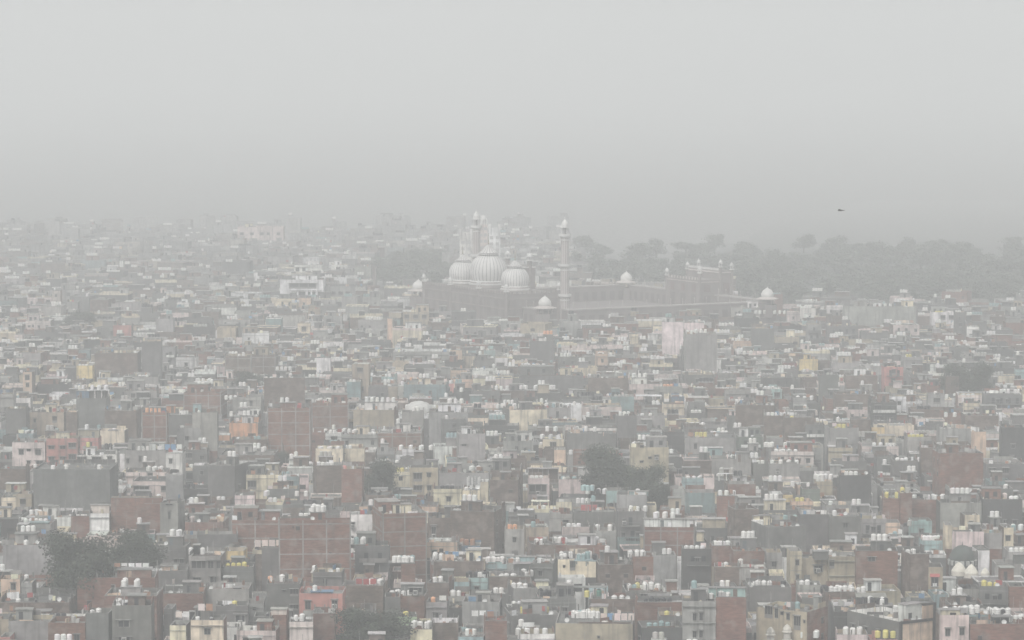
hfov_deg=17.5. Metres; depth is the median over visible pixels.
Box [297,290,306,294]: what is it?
window
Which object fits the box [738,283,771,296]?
tree
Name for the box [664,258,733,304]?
gatehouse
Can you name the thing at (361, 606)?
house
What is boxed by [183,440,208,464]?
house
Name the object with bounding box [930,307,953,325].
house
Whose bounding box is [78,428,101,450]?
house
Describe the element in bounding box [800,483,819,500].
house
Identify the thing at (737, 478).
house
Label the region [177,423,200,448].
house
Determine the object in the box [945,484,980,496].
house
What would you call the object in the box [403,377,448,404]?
house
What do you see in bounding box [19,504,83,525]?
house
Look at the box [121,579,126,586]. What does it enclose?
water tank
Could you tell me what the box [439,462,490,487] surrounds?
house
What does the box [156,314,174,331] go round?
house
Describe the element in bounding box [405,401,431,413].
canopy
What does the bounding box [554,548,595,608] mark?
house
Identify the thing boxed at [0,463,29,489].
house
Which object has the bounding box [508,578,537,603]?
house
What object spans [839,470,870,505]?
house
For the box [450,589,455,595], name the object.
water tank
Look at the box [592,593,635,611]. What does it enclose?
house
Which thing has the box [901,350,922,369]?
house
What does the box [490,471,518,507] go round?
house
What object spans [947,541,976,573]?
shrine
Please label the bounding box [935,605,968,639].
house
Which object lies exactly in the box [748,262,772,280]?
tree
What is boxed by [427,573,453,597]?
house
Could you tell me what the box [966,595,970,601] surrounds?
water tank
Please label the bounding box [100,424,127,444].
house
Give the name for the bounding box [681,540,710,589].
house
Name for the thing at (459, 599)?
house
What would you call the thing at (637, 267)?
tree
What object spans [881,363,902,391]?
house
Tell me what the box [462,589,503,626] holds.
house
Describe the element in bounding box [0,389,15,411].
house
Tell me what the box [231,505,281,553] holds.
house
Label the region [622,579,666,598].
house
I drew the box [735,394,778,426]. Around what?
house
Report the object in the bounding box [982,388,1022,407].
house
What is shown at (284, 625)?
house
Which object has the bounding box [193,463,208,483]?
house
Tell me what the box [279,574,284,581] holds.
water tank
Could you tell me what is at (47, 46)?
sky
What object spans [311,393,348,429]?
house
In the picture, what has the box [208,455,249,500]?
house
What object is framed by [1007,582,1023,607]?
house
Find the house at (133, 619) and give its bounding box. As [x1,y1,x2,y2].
[112,593,154,639]
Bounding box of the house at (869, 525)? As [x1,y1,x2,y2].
[858,512,886,540]
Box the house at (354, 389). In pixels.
[347,378,361,399]
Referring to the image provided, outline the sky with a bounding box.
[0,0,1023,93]
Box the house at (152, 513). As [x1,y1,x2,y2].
[144,500,159,539]
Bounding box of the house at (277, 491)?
[267,480,298,499]
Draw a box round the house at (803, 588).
[796,575,820,600]
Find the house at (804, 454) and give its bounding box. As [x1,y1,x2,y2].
[770,441,813,464]
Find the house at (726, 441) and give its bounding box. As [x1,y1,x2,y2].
[685,429,735,453]
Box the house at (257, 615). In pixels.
[254,612,272,624]
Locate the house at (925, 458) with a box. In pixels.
[919,441,935,477]
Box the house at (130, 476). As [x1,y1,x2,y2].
[125,466,169,484]
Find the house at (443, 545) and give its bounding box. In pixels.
[427,535,457,579]
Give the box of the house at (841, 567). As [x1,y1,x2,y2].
[812,547,854,581]
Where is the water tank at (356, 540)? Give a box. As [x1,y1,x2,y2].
[354,537,358,543]
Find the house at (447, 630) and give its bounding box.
[432,616,458,639]
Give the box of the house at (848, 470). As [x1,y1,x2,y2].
[837,468,871,500]
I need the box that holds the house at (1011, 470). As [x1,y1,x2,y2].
[983,456,1023,484]
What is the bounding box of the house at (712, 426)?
[700,418,726,431]
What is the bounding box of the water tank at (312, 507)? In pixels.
[310,505,314,511]
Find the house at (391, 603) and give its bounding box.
[385,592,399,639]
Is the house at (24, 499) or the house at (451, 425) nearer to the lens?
the house at (24, 499)
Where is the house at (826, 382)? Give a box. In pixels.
[818,368,837,414]
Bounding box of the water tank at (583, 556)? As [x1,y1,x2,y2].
[581,553,585,559]
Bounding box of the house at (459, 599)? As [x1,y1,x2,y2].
[448,586,469,605]
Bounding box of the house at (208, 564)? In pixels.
[189,543,225,584]
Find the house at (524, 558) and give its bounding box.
[505,555,541,569]
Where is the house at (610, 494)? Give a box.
[605,483,630,506]
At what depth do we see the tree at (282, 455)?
930.77 m
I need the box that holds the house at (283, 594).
[267,571,302,616]
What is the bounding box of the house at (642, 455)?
[630,435,668,481]
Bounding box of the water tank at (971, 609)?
[969,606,974,613]
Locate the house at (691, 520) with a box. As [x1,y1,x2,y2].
[690,518,696,544]
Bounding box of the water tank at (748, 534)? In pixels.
[746,531,750,537]
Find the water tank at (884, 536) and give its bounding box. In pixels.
[882,533,886,539]
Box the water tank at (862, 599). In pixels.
[860,596,865,603]
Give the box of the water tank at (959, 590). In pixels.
[957,587,961,594]
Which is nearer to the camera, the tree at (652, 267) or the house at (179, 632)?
the house at (179, 632)
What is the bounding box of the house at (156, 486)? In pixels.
[132,473,165,498]
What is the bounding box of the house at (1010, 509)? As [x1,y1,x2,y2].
[980,486,1022,528]
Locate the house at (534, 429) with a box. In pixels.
[528,422,564,445]
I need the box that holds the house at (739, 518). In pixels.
[727,500,758,539]
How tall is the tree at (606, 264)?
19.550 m
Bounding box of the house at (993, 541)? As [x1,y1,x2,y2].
[981,524,1001,575]
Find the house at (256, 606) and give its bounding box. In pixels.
[248,598,264,624]
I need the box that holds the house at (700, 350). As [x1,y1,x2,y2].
[684,328,716,372]
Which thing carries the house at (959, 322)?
on the ground at (618, 172)
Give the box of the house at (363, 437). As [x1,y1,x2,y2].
[341,425,379,446]
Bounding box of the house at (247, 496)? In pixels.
[235,490,255,504]
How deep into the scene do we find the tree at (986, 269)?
1758.75 m
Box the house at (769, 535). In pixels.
[751,512,805,551]
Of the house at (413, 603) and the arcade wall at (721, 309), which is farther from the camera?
the arcade wall at (721, 309)
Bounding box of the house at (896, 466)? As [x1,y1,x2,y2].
[890,455,917,476]
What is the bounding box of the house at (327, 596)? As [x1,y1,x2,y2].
[299,579,347,639]
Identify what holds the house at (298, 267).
on the ground at (618, 172)
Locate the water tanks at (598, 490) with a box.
[0,212,1023,639]
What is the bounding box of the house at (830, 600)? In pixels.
[828,595,852,639]
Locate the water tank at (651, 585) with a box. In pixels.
[649,581,653,589]
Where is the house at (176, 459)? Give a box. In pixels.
[166,447,185,483]
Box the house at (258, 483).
[246,464,282,508]
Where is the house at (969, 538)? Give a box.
[952,522,983,549]
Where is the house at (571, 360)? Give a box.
[558,352,593,366]
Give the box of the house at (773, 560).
[764,549,781,575]
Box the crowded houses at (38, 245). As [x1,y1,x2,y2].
[0,213,1023,639]
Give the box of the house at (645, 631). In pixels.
[637,620,681,639]
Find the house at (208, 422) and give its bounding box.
[192,403,218,463]
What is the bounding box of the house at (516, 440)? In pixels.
[503,430,532,453]
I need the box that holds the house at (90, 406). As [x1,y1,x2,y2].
[76,389,109,427]
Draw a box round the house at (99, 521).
[89,504,110,530]
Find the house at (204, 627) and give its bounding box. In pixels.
[190,605,226,639]
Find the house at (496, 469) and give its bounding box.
[490,456,522,507]
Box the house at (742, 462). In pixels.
[712,451,750,474]
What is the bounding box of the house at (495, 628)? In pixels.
[484,612,506,639]
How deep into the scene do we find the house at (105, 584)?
689.47 m
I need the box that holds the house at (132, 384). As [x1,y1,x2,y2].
[124,379,158,398]
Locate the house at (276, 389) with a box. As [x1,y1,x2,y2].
[264,370,304,411]
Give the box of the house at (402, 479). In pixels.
[393,465,409,487]
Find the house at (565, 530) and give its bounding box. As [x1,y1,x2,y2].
[561,520,588,536]
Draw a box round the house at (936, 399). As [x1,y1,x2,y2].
[927,390,944,406]
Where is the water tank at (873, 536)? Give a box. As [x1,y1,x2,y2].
[871,533,875,539]
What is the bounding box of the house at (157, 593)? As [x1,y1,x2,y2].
[104,585,162,639]
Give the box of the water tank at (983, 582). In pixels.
[981,580,986,585]
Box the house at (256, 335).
[242,326,268,343]
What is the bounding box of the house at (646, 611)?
[635,593,681,639]
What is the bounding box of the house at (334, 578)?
[313,563,344,585]
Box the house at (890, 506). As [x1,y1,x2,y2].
[882,488,899,519]
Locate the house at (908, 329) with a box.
[889,320,918,340]
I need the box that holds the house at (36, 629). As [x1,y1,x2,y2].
[8,607,54,639]
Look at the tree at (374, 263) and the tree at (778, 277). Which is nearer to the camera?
the tree at (778, 277)
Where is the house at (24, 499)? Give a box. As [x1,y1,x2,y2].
[16,491,33,509]
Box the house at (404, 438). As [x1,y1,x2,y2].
[377,423,423,459]
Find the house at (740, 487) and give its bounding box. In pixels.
[728,478,754,495]
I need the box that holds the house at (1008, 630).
[969,614,1023,639]
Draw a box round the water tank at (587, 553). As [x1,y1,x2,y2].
[585,551,589,558]
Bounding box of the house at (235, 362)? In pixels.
[225,351,251,375]
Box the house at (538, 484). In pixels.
[528,472,548,504]
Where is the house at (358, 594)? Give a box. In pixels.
[342,573,384,614]
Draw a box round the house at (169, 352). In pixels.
[162,342,176,366]
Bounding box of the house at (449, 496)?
[433,482,462,507]
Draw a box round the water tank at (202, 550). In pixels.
[200,547,204,554]
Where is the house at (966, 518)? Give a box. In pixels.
[960,512,979,526]
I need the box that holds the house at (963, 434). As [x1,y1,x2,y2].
[936,425,971,442]
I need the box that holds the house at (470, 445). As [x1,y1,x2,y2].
[456,426,484,461]
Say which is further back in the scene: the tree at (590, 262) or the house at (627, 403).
the tree at (590, 262)
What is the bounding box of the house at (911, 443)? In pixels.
[904,432,931,456]
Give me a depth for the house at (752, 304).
1438.61 m
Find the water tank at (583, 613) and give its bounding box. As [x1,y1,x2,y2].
[581,610,585,617]
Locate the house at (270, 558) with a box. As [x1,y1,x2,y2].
[262,538,278,590]
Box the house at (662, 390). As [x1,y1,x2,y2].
[654,379,682,401]
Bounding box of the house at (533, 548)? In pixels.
[527,535,554,558]
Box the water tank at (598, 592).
[596,590,601,595]
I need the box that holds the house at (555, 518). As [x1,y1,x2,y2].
[549,509,571,534]
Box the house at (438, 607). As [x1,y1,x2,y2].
[426,597,448,620]
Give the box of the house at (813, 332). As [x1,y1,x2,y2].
[806,321,821,343]
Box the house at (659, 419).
[636,407,664,426]
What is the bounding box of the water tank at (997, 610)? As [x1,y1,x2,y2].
[995,608,1000,614]
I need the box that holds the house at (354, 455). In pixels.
[345,444,364,466]
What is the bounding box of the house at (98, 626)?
[86,602,111,639]
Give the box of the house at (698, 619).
[682,586,715,639]
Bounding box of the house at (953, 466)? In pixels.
[932,443,982,494]
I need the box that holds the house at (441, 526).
[428,505,459,537]
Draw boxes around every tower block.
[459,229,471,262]
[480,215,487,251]
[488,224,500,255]
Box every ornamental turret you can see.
[765,627,775,639]
[782,624,791,639]
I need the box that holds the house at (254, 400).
[232,391,262,425]
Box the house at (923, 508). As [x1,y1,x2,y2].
[912,491,939,532]
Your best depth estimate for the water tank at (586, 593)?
684.57 m
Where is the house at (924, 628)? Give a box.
[847,601,935,639]
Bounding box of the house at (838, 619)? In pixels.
[830,593,892,639]
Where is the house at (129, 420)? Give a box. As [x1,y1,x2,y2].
[105,400,140,437]
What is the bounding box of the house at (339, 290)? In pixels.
[325,281,366,296]
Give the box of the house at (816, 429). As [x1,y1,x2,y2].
[805,418,824,470]
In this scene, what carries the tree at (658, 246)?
on the ground at (618, 172)
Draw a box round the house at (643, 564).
[632,548,652,580]
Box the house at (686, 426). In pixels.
[683,423,705,439]
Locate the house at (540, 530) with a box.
[524,519,548,553]
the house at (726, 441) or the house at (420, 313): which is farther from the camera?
the house at (420, 313)
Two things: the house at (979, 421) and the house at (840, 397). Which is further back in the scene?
the house at (840, 397)
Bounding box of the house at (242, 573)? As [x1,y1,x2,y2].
[223,555,254,591]
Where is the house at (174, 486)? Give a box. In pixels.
[166,469,183,498]
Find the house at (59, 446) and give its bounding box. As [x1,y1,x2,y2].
[46,431,79,461]
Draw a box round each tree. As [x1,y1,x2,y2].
[36,528,127,597]
[60,310,97,326]
[109,526,171,567]
[232,368,263,385]
[277,443,290,465]
[328,606,418,639]
[361,261,385,268]
[364,456,400,492]
[371,256,385,266]
[377,256,393,269]
[377,265,390,284]
[379,277,408,285]
[380,265,417,282]
[385,250,399,258]
[386,262,408,273]
[388,250,413,263]
[398,271,422,278]
[401,255,416,264]
[406,247,425,257]
[411,254,437,271]
[419,270,442,281]
[421,248,442,263]
[428,265,450,271]
[428,272,444,282]
[432,261,452,268]
[436,268,448,281]
[569,250,583,260]
[572,235,597,252]
[579,442,634,495]
[583,250,606,272]
[585,261,596,269]
[588,263,597,279]
[591,243,613,254]
[593,269,611,279]
[597,260,627,274]
[604,267,624,273]
[609,270,639,283]
[617,241,657,257]
[619,259,632,267]
[619,460,669,506]
[621,255,642,261]
[625,257,659,267]
[627,263,657,278]
[634,271,663,282]
[639,258,658,277]
[640,263,669,275]
[645,238,666,255]
[656,258,670,272]
[658,481,673,505]
[666,241,700,252]
[668,256,687,270]
[669,264,690,276]
[670,261,687,273]
[671,250,687,258]
[680,251,719,265]
[686,247,698,265]
[692,242,714,253]
[701,233,725,253]
[704,259,726,267]
[711,254,727,260]
[714,266,753,280]
[720,252,749,266]
[729,259,756,273]
[730,244,760,255]
[733,269,763,286]
[734,240,762,254]
[736,245,757,260]
[736,283,760,296]
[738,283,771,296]
[739,279,772,294]
[744,293,760,297]
[746,255,782,268]
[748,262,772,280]
[750,265,774,280]
[757,251,792,266]
[763,247,781,253]
[767,265,797,278]
[769,283,795,291]
[772,268,793,279]
[772,273,803,281]
[773,275,783,285]
[774,285,807,303]
[775,277,813,287]
[776,258,807,267]
[784,297,795,303]
[788,252,804,259]
[790,233,816,252]
[797,290,811,299]
[811,277,841,294]
[813,243,839,254]
[814,281,837,294]
[818,235,848,250]
[819,250,860,269]
[826,253,861,268]
[831,279,860,291]
[833,285,860,298]
[836,248,870,264]
[845,243,866,248]
[848,247,878,257]
[858,291,891,303]
[861,284,893,302]
[864,240,889,252]
[868,278,898,289]
[871,245,893,266]
[878,277,903,298]
[883,246,914,263]
[893,268,914,286]
[896,237,917,253]
[900,282,925,294]
[904,285,941,295]
[907,246,927,260]
[910,291,932,299]
[914,240,936,249]
[917,243,940,248]
[920,246,937,261]
[922,280,948,292]
[923,292,941,299]
[925,259,950,267]
[926,270,948,283]
[927,248,956,264]
[929,247,958,264]
[933,243,947,249]
[936,238,953,246]
[937,282,960,289]
[938,362,971,392]
[940,268,969,275]
[945,243,969,265]
[949,278,981,288]
[953,257,982,268]
[954,241,972,254]
[954,264,979,277]
[960,252,984,259]
[960,286,993,303]
[961,247,983,257]
[961,360,994,390]
[969,253,1004,262]
[971,265,995,278]
[977,255,996,268]
[977,259,1020,276]
[980,271,1010,289]
[989,288,1021,302]
[994,282,1023,297]
[997,235,1021,251]
[998,256,1020,263]
[1001,251,1021,258]
[1002,243,1023,256]
[1003,287,1021,298]
[1005,261,1023,276]
[1007,247,1023,259]
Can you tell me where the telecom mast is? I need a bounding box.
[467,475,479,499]
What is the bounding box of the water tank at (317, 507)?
[315,504,319,511]
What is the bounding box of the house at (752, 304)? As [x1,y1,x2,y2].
[730,300,759,318]
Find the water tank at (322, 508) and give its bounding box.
[320,505,324,511]
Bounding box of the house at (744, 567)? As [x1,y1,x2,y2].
[737,559,766,585]
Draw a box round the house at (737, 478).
[724,475,755,495]
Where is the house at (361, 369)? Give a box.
[352,360,370,400]
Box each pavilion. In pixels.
[407,278,421,307]
[533,295,556,321]
[616,271,636,299]
[756,286,778,317]
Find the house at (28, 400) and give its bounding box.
[16,391,32,407]
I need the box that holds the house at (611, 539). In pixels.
[593,523,615,549]
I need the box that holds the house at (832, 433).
[824,422,858,470]
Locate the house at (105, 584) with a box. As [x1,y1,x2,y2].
[77,565,158,609]
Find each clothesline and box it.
[113,563,148,567]
[164,444,181,453]
[176,611,188,617]
[197,603,213,617]
[255,540,278,546]
[355,578,375,584]
[472,610,493,615]
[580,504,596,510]
[601,613,634,622]
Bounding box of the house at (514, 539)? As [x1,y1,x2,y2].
[505,521,523,553]
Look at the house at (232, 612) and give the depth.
672.34 m
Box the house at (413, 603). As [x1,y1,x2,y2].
[387,582,427,620]
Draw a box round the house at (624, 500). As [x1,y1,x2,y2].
[616,490,648,516]
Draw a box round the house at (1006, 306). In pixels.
[998,300,1023,314]
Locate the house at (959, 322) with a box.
[953,309,964,339]
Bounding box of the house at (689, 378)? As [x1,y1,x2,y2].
[680,370,714,384]
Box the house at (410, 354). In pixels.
[393,347,462,360]
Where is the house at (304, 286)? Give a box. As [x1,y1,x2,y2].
[280,275,325,295]
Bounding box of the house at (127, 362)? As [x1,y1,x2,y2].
[94,346,140,381]
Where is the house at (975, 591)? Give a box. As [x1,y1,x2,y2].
[956,579,978,598]
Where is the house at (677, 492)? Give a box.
[670,486,684,504]
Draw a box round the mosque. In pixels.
[404,208,777,323]
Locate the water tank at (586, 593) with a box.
[584,590,589,596]
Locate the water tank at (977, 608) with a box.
[974,604,979,612]
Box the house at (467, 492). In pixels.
[462,484,479,499]
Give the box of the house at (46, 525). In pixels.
[17,515,56,536]
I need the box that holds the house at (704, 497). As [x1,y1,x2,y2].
[685,485,714,515]
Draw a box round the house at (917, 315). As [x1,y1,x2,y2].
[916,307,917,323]
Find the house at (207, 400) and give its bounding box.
[183,382,226,417]
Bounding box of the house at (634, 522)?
[616,505,643,549]
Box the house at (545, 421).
[537,419,562,439]
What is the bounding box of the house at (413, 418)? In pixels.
[402,407,423,428]
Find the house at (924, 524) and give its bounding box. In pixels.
[909,517,931,534]
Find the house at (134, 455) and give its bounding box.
[124,438,170,468]
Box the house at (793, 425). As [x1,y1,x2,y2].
[783,413,813,442]
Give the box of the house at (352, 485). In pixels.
[341,462,363,502]
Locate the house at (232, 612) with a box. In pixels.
[216,598,248,624]
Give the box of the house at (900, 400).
[889,392,905,411]
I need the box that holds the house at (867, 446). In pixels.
[858,434,898,457]
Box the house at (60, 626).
[48,616,85,639]
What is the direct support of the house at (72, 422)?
on the ground at (618, 172)
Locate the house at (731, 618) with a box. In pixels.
[707,586,745,639]
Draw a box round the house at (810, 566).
[802,552,827,594]
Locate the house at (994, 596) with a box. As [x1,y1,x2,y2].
[978,580,1007,607]
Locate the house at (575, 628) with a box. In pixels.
[555,603,634,639]
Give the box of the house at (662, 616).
[657,607,681,622]
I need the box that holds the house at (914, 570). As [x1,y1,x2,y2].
[901,544,929,596]
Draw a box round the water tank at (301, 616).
[299,613,304,620]
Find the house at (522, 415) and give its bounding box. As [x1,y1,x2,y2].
[502,401,546,430]
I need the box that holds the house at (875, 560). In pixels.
[855,539,897,587]
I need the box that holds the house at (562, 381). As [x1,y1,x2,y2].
[518,365,583,394]
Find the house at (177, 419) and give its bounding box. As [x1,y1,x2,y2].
[168,408,191,435]
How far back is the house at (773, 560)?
738.87 m
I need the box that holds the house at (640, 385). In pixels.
[629,377,660,395]
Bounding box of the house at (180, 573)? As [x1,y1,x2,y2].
[155,560,188,587]
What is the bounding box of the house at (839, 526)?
[826,508,860,545]
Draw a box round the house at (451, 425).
[441,414,465,442]
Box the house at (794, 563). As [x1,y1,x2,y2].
[786,547,801,585]
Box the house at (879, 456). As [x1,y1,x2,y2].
[874,451,897,476]
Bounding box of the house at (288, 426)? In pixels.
[267,400,311,466]
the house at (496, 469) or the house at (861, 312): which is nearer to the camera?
the house at (496, 469)
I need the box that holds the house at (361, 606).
[348,603,375,627]
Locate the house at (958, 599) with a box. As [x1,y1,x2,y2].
[945,593,982,605]
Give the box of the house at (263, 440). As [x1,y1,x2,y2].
[238,433,267,448]
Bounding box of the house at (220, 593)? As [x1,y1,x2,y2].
[206,581,251,614]
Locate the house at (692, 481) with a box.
[682,473,732,488]
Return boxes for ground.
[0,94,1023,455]
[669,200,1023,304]
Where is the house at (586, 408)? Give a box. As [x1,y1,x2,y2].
[581,402,621,419]
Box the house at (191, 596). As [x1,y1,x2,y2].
[162,580,206,612]
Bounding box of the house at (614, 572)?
[596,550,632,595]
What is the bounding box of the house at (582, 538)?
[553,533,606,557]
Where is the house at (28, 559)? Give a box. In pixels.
[2,532,60,580]
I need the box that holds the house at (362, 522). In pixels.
[350,510,371,552]
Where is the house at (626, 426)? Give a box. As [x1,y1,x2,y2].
[615,410,636,441]
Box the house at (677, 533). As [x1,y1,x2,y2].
[643,518,694,578]
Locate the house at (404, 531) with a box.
[372,498,426,589]
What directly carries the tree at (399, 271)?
on the ground at (618, 172)
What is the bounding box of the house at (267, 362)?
[251,346,278,374]
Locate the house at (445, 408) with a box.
[427,402,467,458]
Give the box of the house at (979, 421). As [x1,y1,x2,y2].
[961,404,998,429]
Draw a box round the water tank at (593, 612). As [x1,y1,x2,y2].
[591,610,595,617]
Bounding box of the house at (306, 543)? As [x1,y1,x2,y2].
[279,511,350,579]
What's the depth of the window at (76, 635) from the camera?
644.02 m
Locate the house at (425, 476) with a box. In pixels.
[410,461,438,494]
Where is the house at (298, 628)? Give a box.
[289,610,312,639]
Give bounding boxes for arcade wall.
[522,300,555,322]
[535,278,625,301]
[561,295,766,320]
[627,279,664,303]
[714,288,772,303]
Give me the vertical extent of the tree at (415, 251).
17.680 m
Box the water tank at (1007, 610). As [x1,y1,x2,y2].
[1005,607,1010,613]
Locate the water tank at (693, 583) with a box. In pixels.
[691,580,696,587]
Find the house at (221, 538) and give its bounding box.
[197,526,237,549]
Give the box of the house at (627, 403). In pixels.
[610,387,661,412]
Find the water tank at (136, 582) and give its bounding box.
[134,579,138,586]
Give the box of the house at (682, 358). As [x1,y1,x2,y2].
[681,340,683,370]
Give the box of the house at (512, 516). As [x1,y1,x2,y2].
[508,508,534,521]
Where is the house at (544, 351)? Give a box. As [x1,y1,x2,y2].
[530,334,555,364]
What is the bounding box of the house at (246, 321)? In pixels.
[219,315,254,326]
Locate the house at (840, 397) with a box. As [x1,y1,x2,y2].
[833,388,870,408]
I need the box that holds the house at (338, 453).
[316,441,345,461]
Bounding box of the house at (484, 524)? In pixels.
[450,500,505,553]
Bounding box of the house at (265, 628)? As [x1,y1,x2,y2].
[236,618,279,639]
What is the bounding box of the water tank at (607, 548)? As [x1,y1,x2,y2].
[605,545,609,551]
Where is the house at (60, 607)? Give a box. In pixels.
[0,588,76,613]
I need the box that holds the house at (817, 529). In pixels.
[797,506,829,551]
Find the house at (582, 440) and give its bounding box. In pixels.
[567,424,616,452]
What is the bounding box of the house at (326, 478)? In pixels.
[313,456,342,492]
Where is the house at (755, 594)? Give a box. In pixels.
[745,576,790,617]
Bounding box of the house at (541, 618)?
[504,599,558,634]
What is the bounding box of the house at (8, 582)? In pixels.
[1,570,23,593]
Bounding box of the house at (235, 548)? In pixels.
[221,542,247,561]
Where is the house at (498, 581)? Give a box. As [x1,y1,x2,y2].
[489,566,529,589]
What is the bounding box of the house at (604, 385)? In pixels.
[588,371,628,396]
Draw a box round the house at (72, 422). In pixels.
[66,410,78,434]
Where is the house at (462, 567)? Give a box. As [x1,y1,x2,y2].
[433,548,483,576]
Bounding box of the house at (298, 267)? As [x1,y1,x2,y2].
[294,261,322,271]
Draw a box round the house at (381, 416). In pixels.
[353,400,397,426]
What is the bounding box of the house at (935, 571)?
[928,563,942,589]
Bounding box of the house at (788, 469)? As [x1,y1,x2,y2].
[768,458,799,476]
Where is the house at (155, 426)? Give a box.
[141,405,175,443]
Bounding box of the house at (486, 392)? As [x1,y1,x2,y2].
[471,383,499,403]
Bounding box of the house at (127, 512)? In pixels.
[111,496,162,528]
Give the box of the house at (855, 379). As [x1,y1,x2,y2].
[843,367,877,389]
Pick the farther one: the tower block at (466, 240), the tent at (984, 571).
the tower block at (466, 240)
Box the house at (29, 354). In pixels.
[16,346,46,363]
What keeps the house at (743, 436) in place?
on the ground at (618, 172)
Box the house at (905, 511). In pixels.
[897,490,911,523]
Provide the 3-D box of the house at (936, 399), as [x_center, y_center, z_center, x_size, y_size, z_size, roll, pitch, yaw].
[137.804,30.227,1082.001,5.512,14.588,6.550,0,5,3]
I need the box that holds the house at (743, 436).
[736,426,762,456]
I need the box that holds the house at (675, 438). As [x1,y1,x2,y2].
[662,426,683,453]
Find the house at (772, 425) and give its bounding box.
[763,409,794,460]
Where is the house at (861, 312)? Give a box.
[843,300,915,326]
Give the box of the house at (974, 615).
[968,606,994,616]
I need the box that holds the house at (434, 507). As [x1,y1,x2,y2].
[359,494,438,511]
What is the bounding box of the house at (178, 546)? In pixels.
[153,535,190,564]
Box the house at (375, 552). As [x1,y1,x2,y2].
[351,531,389,588]
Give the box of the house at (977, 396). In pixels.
[955,391,981,405]
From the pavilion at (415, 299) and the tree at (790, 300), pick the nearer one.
the pavilion at (415, 299)
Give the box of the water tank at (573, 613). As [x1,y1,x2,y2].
[571,610,575,617]
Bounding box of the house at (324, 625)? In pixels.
[270,603,335,639]
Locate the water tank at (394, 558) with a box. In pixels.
[392,555,396,562]
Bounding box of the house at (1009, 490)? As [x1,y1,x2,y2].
[981,481,1012,494]
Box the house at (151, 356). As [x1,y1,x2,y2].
[141,338,162,378]
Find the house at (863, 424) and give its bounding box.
[850,413,870,431]
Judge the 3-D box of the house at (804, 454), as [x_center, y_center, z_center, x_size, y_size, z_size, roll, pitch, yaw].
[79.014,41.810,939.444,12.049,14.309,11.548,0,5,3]
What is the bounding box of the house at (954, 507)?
[936,492,981,533]
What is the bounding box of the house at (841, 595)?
[822,581,856,639]
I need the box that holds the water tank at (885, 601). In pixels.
[883,597,887,604]
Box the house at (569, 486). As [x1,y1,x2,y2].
[527,466,585,498]
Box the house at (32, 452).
[12,434,46,465]
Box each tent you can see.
[949,562,965,584]
[962,564,977,578]
[978,568,990,575]
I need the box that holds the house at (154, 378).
[123,372,161,383]
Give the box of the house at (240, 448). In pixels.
[220,443,278,461]
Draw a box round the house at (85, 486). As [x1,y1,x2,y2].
[33,459,118,509]
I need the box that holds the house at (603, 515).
[572,500,615,530]
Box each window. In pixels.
[9,582,16,589]
[17,448,24,454]
[34,448,41,454]
[47,456,55,460]
[72,633,80,639]
[115,619,131,626]
[115,636,131,639]
[167,510,170,519]
[203,627,211,634]
[207,559,213,568]
[208,576,217,581]
[216,561,219,568]
[233,613,246,621]
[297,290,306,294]
[304,600,311,609]
[330,599,337,607]
[430,524,436,535]
[432,611,439,617]
[537,569,542,575]
[692,612,696,620]
[692,630,696,637]
[699,611,703,620]
[699,629,703,637]
[771,560,777,566]
[773,606,778,618]
[785,612,790,619]
[812,564,824,571]
[842,522,848,527]
[866,556,876,560]
[930,574,939,586]
[944,627,951,635]
[958,626,965,634]
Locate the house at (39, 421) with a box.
[30,403,70,437]
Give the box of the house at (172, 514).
[160,498,184,534]
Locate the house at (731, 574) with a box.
[714,561,740,585]
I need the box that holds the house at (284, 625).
[270,607,288,639]
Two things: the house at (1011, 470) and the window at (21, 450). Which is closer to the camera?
the house at (1011, 470)
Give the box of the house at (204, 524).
[185,512,228,530]
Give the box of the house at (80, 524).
[71,509,89,539]
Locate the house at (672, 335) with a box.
[662,317,682,354]
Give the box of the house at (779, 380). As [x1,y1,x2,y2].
[761,372,792,386]
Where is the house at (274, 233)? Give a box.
[238,223,284,240]
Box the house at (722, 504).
[717,491,734,519]
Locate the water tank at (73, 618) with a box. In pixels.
[71,615,75,622]
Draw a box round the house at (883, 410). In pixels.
[868,392,896,424]
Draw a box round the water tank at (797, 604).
[795,601,799,608]
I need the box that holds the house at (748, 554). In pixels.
[730,537,764,563]
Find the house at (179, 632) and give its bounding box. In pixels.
[169,610,194,639]
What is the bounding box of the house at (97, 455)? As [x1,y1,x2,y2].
[76,446,119,471]
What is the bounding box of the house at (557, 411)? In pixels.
[546,402,570,418]
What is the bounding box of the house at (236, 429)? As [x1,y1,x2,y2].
[229,415,261,437]
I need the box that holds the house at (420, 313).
[403,304,428,324]
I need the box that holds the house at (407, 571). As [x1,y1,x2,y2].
[389,561,414,581]
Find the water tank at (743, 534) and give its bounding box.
[741,531,745,537]
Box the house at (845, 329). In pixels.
[825,319,857,338]
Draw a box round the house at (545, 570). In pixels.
[530,553,599,587]
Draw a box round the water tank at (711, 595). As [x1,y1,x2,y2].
[709,593,713,598]
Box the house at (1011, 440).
[999,420,1023,462]
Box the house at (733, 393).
[724,389,770,404]
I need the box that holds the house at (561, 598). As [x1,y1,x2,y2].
[536,582,606,610]
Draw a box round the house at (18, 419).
[5,403,29,433]
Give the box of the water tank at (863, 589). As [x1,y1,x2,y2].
[860,586,865,592]
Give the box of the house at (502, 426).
[484,419,518,440]
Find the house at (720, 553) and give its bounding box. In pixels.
[709,537,732,585]
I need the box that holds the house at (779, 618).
[756,595,827,639]
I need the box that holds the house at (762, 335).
[751,324,773,350]
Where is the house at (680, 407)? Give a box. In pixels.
[662,402,684,414]
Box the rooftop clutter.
[0,216,1023,639]
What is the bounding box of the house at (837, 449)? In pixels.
[826,437,852,470]
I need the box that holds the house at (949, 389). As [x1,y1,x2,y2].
[944,373,958,393]
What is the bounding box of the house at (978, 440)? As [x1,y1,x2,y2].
[971,429,985,457]

